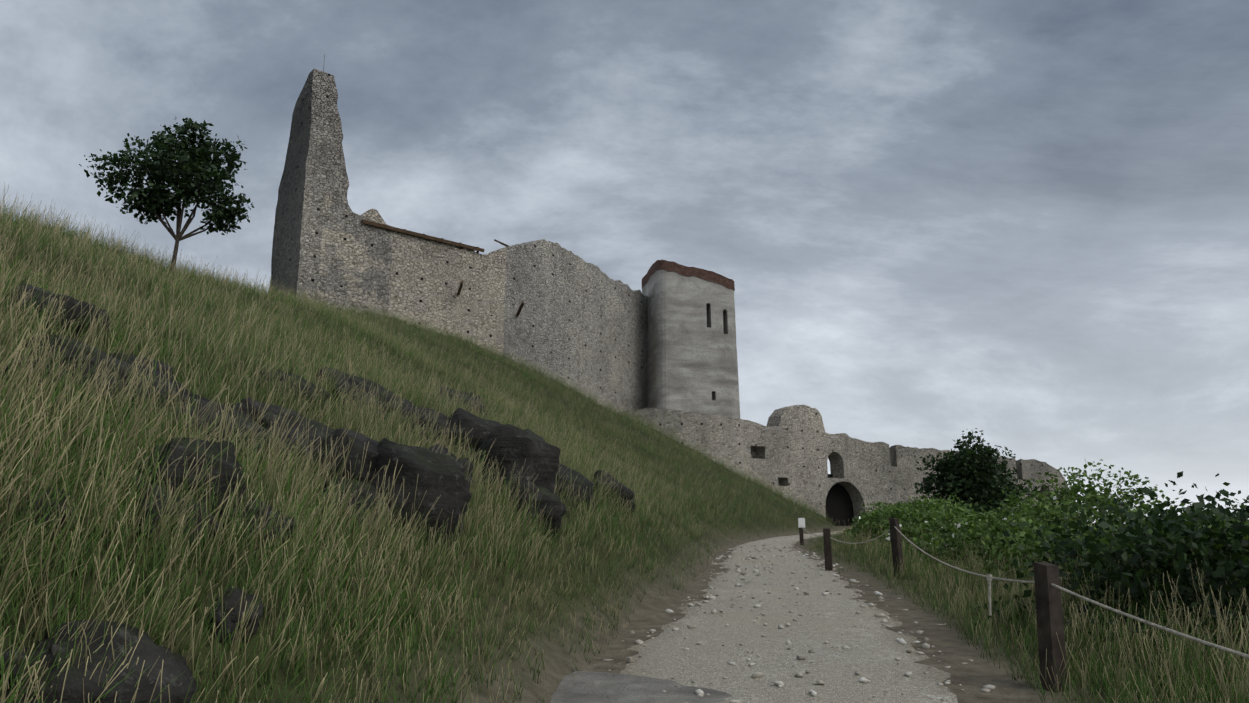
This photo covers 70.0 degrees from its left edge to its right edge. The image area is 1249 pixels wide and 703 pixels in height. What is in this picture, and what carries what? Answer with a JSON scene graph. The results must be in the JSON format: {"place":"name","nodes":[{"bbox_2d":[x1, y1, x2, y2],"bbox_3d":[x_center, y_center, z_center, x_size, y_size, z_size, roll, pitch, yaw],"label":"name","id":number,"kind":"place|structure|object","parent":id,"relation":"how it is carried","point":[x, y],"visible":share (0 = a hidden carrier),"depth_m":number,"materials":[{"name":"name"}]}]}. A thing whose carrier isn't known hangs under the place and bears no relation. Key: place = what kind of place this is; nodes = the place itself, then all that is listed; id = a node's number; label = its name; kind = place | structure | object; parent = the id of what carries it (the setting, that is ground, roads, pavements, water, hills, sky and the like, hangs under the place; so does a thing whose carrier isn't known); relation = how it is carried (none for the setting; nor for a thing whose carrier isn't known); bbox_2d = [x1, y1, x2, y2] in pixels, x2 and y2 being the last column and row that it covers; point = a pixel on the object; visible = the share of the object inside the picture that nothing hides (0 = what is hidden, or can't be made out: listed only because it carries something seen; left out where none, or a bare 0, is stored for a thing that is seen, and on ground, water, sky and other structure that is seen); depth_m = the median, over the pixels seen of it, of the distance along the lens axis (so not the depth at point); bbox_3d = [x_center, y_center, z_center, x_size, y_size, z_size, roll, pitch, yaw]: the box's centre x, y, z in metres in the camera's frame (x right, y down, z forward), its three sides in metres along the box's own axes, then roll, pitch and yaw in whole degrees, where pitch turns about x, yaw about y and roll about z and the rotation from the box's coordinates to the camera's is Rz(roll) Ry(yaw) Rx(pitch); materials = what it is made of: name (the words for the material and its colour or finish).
{"place":"outdoors","nodes":[
{"label":"outdoors","id":0,"kind":"place"},
{"bbox_2d":[0,183,1248,702],"bbox_3d":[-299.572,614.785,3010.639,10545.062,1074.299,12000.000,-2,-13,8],"label":"grassy hillside","id":1,"kind":"structure","parent":0,"point":[498,601],"depth_m":6.90,"materials":[{"name":"green plant"}]},
{"bbox_2d":[2,265,47,291],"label":"rock","id":2,"kind":"object","parent":1,"relation":"on","point":[40,274],"visible":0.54,"depth_m":10.40,"materials":[{"name":"grey stone"}]},
{"bbox_2d":[0,355,73,409],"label":"outcrop rock","id":3,"kind":"object","parent":1,"relation":"on","point":[6,369],"visible":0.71,"depth_m":5.71,"materials":[{"name":"stone"}]},
{"bbox_2d":[0,484,77,540],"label":"outcrop rock","id":4,"kind":"object","parent":1,"relation":"on","point":[52,505],"visible":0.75,"depth_m":4.11,"materials":[{"name":"stone"}]},
{"bbox_2d":[2,283,109,347],"bbox_3d":[-5.189,-0.233,8.152,0.871,0.684,1.138,-2,-13,8],"label":"outcrop rock","id":5,"kind":"object","parent":1,"relation":"on","point":[71,302],"visible":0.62,"depth_m":7.84,"materials":[{"name":"stone"}]},
{"bbox_2d":[0,618,197,702],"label":"outcrop rock","id":6,"kind":"object","parent":1,"relation":"on","point":[148,650],"visible":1,"depth_m":3.24,"materials":[{"name":"stone"}]},
{"bbox_2d":[21,334,194,422],"bbox_3d":[-3.944,0.296,6.702,1.064,0.818,1.290,-2,-13,8],"label":"outcrop rock","id":7,"kind":"object","parent":1,"relation":"on","point":[93,358],"visible":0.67,"depth_m":6.48,"materials":[{"name":"stone"}]},
{"bbox_2d":[104,352,173,378],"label":"outcrop rock","id":8,"kind":"object","parent":1,"relation":"on","point":[162,364],"visible":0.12,"depth_m":7.78,"materials":[{"name":"stone"}]},
{"bbox_2d":[79,116,253,273],"bbox_3d":[-11.454,-3.799,22.341,3.968,4.419,2.479,8,-15,-31],"label":"tree","id":9,"kind":"object","parent":1,"relation":"on","point":[157,198],"visible":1,"depth_m":22.32,"materials":[{"name":"green plant"}]},
{"bbox_2d":[127,484,221,546],"bbox_3d":[-2.463,0.918,4.823,0.420,0.394,0.455,-2,-13,8],"label":"outcrop rock","id":10,"kind":"object","parent":1,"relation":"on","point":[158,503],"visible":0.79,"depth_m":4.75,"materials":[{"name":"stone"}]},
{"bbox_2d":[119,437,245,518],"bbox_3d":[-2.634,0.794,5.351,0.726,0.593,0.768,-2,-13,8],"label":"outcrop rock","id":11,"kind":"object","parent":1,"relation":"on","point":[227,468],"visible":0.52,"depth_m":5.18,"materials":[{"name":"stone"}]},
{"bbox_2d":[148,393,275,467],"bbox_3d":[-3.415,0.648,7.208,1.144,0.751,1.008,4,-13,-19],"label":"outcrop rock","id":12,"kind":"object","parent":1,"relation":"on","point":[204,402],"visible":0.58,"depth_m":7.08,"materials":[{"name":"stone"}]},
{"bbox_2d":[207,588,262,645],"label":"outcrop rock","id":13,"kind":"object","parent":1,"relation":"on","point":[231,601],"visible":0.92,"depth_m":4.14,"materials":[{"name":"stone"}]},
{"bbox_2d":[222,498,296,553],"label":"outcrop rock","id":14,"kind":"object","parent":1,"relation":"on","point":[270,509],"visible":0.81,"depth_m":5.27,"materials":[{"name":"stone"}]},
{"bbox_2d":[227,398,307,459],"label":"outcrop rock","id":15,"kind":"object","parent":1,"relation":"on","point":[275,410],"visible":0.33,"depth_m":7.72,"materials":[{"name":"stone"}]},
{"bbox_2d":[249,368,329,415],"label":"outcrop rock","id":16,"kind":"object","parent":1,"relation":"on","point":[304,382],"visible":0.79,"depth_m":9.81,"materials":[{"name":"stone"}]},
{"bbox_2d":[272,416,334,478],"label":"outcrop rock","id":17,"kind":"object","parent":1,"relation":"on","point":[314,425],"visible":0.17,"depth_m":7.78,"materials":[{"name":"stone"}]},
{"bbox_2d":[269,69,391,316],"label":"ruined tower","id":18,"kind":"structure","parent":1,"relation":"on","point":[314,174],"depth_m":57.04,"materials":[{"name":"grey stone"}]},
{"bbox_2d":[312,428,379,488],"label":"outcrop rock","id":19,"kind":"object","parent":1,"relation":"on","point":[359,443],"visible":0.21,"depth_m":7.51,"materials":[{"name":"stone"}]},
{"bbox_2d":[315,476,389,534],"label":"outcrop rock","id":20,"kind":"object","parent":1,"relation":"on","point":[371,489],"visible":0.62,"depth_m":7.06,"materials":[{"name":"stone"}]},
{"bbox_2d":[316,367,417,434],"bbox_3d":[-3.424,0.786,12.065,1.502,0.988,1.274,5,-14,-23],"label":"outcrop rock","id":21,"kind":"object","parent":1,"relation":"on","point":[357,380],"visible":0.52,"depth_m":11.64,"materials":[{"name":"stone"}]},
{"bbox_2d":[367,438,471,548],"bbox_3d":[-1.841,1.270,7.694,1.063,1.070,0.914,5,-13,-20],"label":"outcrop rock","id":22,"kind":"object","parent":1,"relation":"on","point":[442,475],"visible":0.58,"depth_m":7.43,"materials":[{"name":"stone"}]},
{"bbox_2d":[403,406,449,446],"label":"outcrop rock","id":23,"kind":"object","parent":1,"relation":"on","point":[441,419],"visible":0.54,"depth_m":11.96,"materials":[{"name":"stone"}]},
{"bbox_2d":[429,444,473,482],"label":"outcrop rock","id":24,"kind":"object","parent":1,"relation":"on","point":[464,461],"visible":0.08,"depth_m":9.33,"materials":[{"name":"stone"}]},
{"bbox_2d":[428,387,490,418],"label":"outcrop rock","id":25,"kind":"object","parent":1,"relation":"on","point":[464,396],"visible":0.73,"depth_m":18.63,"materials":[{"name":"stone"}]},
{"bbox_2d":[441,408,501,457],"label":"outcrop rock","id":26,"kind":"object","parent":1,"relation":"on","point":[479,429],"visible":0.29,"depth_m":12.02,"materials":[{"name":"stone"}]},
{"bbox_2d":[317,196,646,412],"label":"castle curtain wall","id":27,"kind":"structure","parent":1,"relation":"on","point":[581,320],"depth_m":66.06,"materials":[{"name":"grey stone"}]},
{"bbox_2d":[361,219,523,315],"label":"wooden beams","id":28,"kind":"structure","parent":27,"relation":"attached to","point":[460,245],"depth_m":60.88,"materials":[{"name":"brown wood"}]},
{"bbox_2d":[470,424,560,500],"bbox_3d":[-1.467,1.639,11.728,1.315,1.392,1.363,-2,-13,8],"label":"outcrop rock","id":29,"kind":"object","parent":1,"relation":"on","point":[513,444],"visible":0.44,"depth_m":11.26,"materials":[{"name":"stone"}]},
{"bbox_2d":[509,479,566,537],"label":"outcrop rock","id":30,"kind":"object","parent":1,"relation":"on","point":[555,503],"visible":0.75,"depth_m":10.22,"materials":[{"name":"stone"}]},
{"bbox_2d":[555,463,593,511],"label":"outcrop rock","id":31,"kind":"object","parent":1,"relation":"on","point":[579,480],"visible":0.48,"depth_m":13.33,"materials":[{"name":"stone"}]},
{"bbox_2d":[592,469,635,513],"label":"outcrop rock","id":32,"kind":"object","parent":1,"relation":"on","point":[628,491],"visible":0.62,"depth_m":15.61,"materials":[{"name":"stone"}]},
{"bbox_2d":[550,671,731,702],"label":"rock slab","id":33,"kind":"object","parent":1,"relation":"on","point":[592,687],"visible":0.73,"depth_m":6.17,"materials":[{"name":"grey stone"}]},
{"bbox_2d":[619,528,957,702],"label":"path gravel","id":34,"kind":"structure","parent":1,"relation":"on","point":[704,664],"depth_m":7.93,"materials":[{"name":"grey gravel"}]},
{"bbox_2d":[601,545,995,702],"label":"path pebbles","id":35,"kind":"object","parent":34,"relation":"on","point":[700,692],"visible":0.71,"depth_m":9.02,"materials":[{"name":"stone"}]},
{"bbox_2d":[620,405,1069,525],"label":"castle wall","id":36,"kind":"structure","parent":1,"relation":"on","point":[793,448],"depth_m":76.80,"materials":[{"name":"grey stone"}]},
{"bbox_2d":[825,474,853,525],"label":"gate","id":37,"kind":"structure","parent":36,"relation":"in","point":[839,506],"depth_m":79.23,"materials":[{"name":"black"}]},
{"bbox_2d":[842,509,892,542],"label":"bush","id":38,"kind":"object","parent":1,"relation":"on","point":[851,530],"depth_m":30.66,"materials":[{"name":"green plant"}]},
{"bbox_2d":[844,508,894,544],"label":"bush","id":39,"kind":"object","parent":1,"relation":"on","point":[871,518],"visible":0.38,"depth_m":28.58,"materials":[{"name":"green plant"}]},
{"bbox_2d":[851,500,910,527],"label":"bush","id":40,"kind":"object","parent":1,"relation":"on","point":[878,504],"visible":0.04,"depth_m":32.54,"materials":[{"name":"green plant"}]},
{"bbox_2d":[876,505,938,546],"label":"bush","id":41,"kind":"object","parent":1,"relation":"on","point":[905,509],"visible":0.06,"depth_m":25.25,"materials":[{"name":"green plant"}]},
{"bbox_2d":[879,508,938,541],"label":"bush","id":42,"kind":"object","parent":1,"relation":"on","point":[907,515],"visible":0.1,"depth_m":23.68,"materials":[{"name":"green plant"}]},
{"bbox_2d":[901,495,935,508],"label":"bush","id":43,"kind":"object","parent":1,"relation":"on","point":[906,502],"visible":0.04,"depth_m":34.76,"materials":[{"name":"green plant"}]},
{"bbox_2d":[888,493,961,513],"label":"bush","id":44,"kind":"object","parent":1,"relation":"on","point":[929,501],"visible":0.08,"depth_m":30.96,"materials":[{"name":"green plant"}]},
{"bbox_2d":[865,511,987,555],"bbox_3d":[7.499,4.637,20.960,2.439,1.810,3.221,10,-16,-39],"label":"bush","id":45,"kind":"object","parent":1,"relation":"on","point":[915,529],"visible":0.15,"depth_m":21.14,"materials":[{"name":"green plant"}]},
{"bbox_2d":[923,493,964,514],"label":"bush","id":46,"kind":"object","parent":1,"relation":"on","point":[950,495],"visible":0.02,"depth_m":33.06,"materials":[{"name":"green plant"}]},
{"bbox_2d":[917,499,980,520],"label":"bush","id":47,"kind":"object","parent":1,"relation":"on","point":[960,509],"depth_m":28.20,"materials":[{"name":"green plant"}]},
{"bbox_2d":[927,504,985,522],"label":"bush","id":48,"kind":"object","parent":1,"relation":"on","point":[928,511],"depth_m":26.71,"materials":[{"name":"green plant"}]},
{"bbox_2d":[952,502,971,512],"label":"bush","id":49,"kind":"object","parent":1,"relation":"on","point":[965,504],"depth_m":35.39,"materials":[{"name":"green plant"}]},
{"bbox_2d":[919,510,1006,553],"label":"bush","id":50,"kind":"object","parent":1,"relation":"on","point":[956,519],"visible":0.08,"depth_m":19.69,"materials":[{"name":"green plant"}]},
{"bbox_2d":[914,428,1038,515],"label":"dark tree","id":51,"kind":"object","parent":1,"relation":"on","point":[977,466],"visible":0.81,"depth_m":47.23,"materials":[{"name":"green plant"}]},
{"bbox_2d":[902,512,1056,574],"bbox_3d":[6.623,3.993,16.577,2.800,1.994,2.193,-2,-13,8],"label":"bush","id":52,"kind":"object","parent":1,"relation":"on","point":[953,537],"visible":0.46,"depth_m":16.62,"materials":[{"name":"green plant"}]},
{"bbox_2d":[941,510,1017,522],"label":"bush","id":53,"kind":"object","parent":1,"relation":"on","point":[973,516],"depth_m":24.58,"materials":[{"name":"green plant"}]},
{"bbox_2d":[956,498,1006,516],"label":"bush","id":54,"kind":"object","parent":1,"relation":"on","point":[984,506],"visible":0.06,"depth_m":41.28,"materials":[{"name":"green plant"}]},
{"bbox_2d":[798,518,1248,692],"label":"rope fence","id":55,"kind":"object","parent":1,"relation":"on","point":[1049,612],"visible":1,"depth_m":6.31,"materials":[{"name":"brown wood"}]},
{"bbox_2d":[993,487,1060,525],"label":"bush","id":56,"kind":"object","parent":1,"relation":"on","point":[1011,506],"visible":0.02,"depth_m":21.09,"materials":[{"name":"green plant"}]},
{"bbox_2d":[960,491,1109,569],"bbox_3d":[7.341,3.533,15.563,2.630,2.133,2.675,-2,-13,8],"label":"bush","id":57,"kind":"object","parent":1,"relation":"on","point":[1053,514],"visible":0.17,"depth_m":15.66,"materials":[{"name":"green plant"}]},
{"bbox_2d":[1003,504,1091,551],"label":"bush","id":58,"kind":"object","parent":1,"relation":"on","point":[1050,520],"depth_m":15.88,"materials":[{"name":"green plant"}]},
{"bbox_2d":[982,522,1126,595],"bbox_3d":[5.906,3.016,12.118,2.002,1.417,3.028,-9,-15,35],"label":"bush","id":59,"kind":"object","parent":1,"relation":"on","point":[1027,535],"visible":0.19,"depth_m":11.97,"materials":[{"name":"green plant"}]},
{"bbox_2d":[967,509,1165,589],"bbox_3d":[6.905,3.870,13.031,4.154,3.105,4.444,12,-17,-43],"label":"bush","id":60,"kind":"object","parent":1,"relation":"on","point":[1005,524],"depth_m":13.30,"materials":[{"name":"green plant"}]},
{"bbox_2d":[1005,459,1164,529],"bbox_3d":[9.353,4.000,19.082,2.907,3.349,4.028,9,-15,-34],"label":"bush","id":61,"kind":"object","parent":1,"relation":"on","point":[1074,492],"visible":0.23,"depth_m":18.84,"materials":[{"name":"green plant"}]},
{"bbox_2d":[960,486,1248,679],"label":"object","id":62,"kind":"object","parent":1,"relation":"on","point":[1236,563],"visible":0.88,"depth_m":7.56,"materials":[{"name":"green plant"}]},
{"bbox_2d":[1028,465,1185,537],"bbox_3d":[9.149,3.596,16.412,3.177,2.981,2.784,10,-16,-37],"label":"bush","id":63,"kind":"object","parent":1,"relation":"on","point":[1093,497],"visible":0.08,"depth_m":16.40,"materials":[{"name":"green plant"}]},
{"bbox_2d":[1001,471,1248,647],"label":"bush","id":64,"kind":"object","parent":1,"relation":"on","point":[1185,500],"visible":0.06,"depth_m":8.96,"materials":[{"name":"green plant"}]},
{"bbox_2d":[1056,506,1215,590],"bbox_3d":[6.377,3.125,9.595,4.226,2.914,3.979,-2,-13,8],"label":"bush","id":65,"kind":"object","parent":1,"relation":"on","point":[1100,537],"depth_m":10.59,"materials":[{"name":"green plant"}]},
{"bbox_2d":[1044,515,1248,632],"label":"bush","id":66,"kind":"object","parent":1,"relation":"on","point":[1117,547],"visible":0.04,"depth_m":8.18,"materials":[{"name":"green plant"}]},
{"bbox_2d":[0,0,1248,525],"label":"sky","id":67,"kind":"structure","parent":0,"point":[1024,224],"materials":[{"name":"grey"}]},
{"bbox_2d":[642,260,739,417],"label":"tower","id":68,"kind":"structure","parent":0,"point":[692,363],"depth_m":79.35,"materials":[{"name":"grey stone"}]}
]}

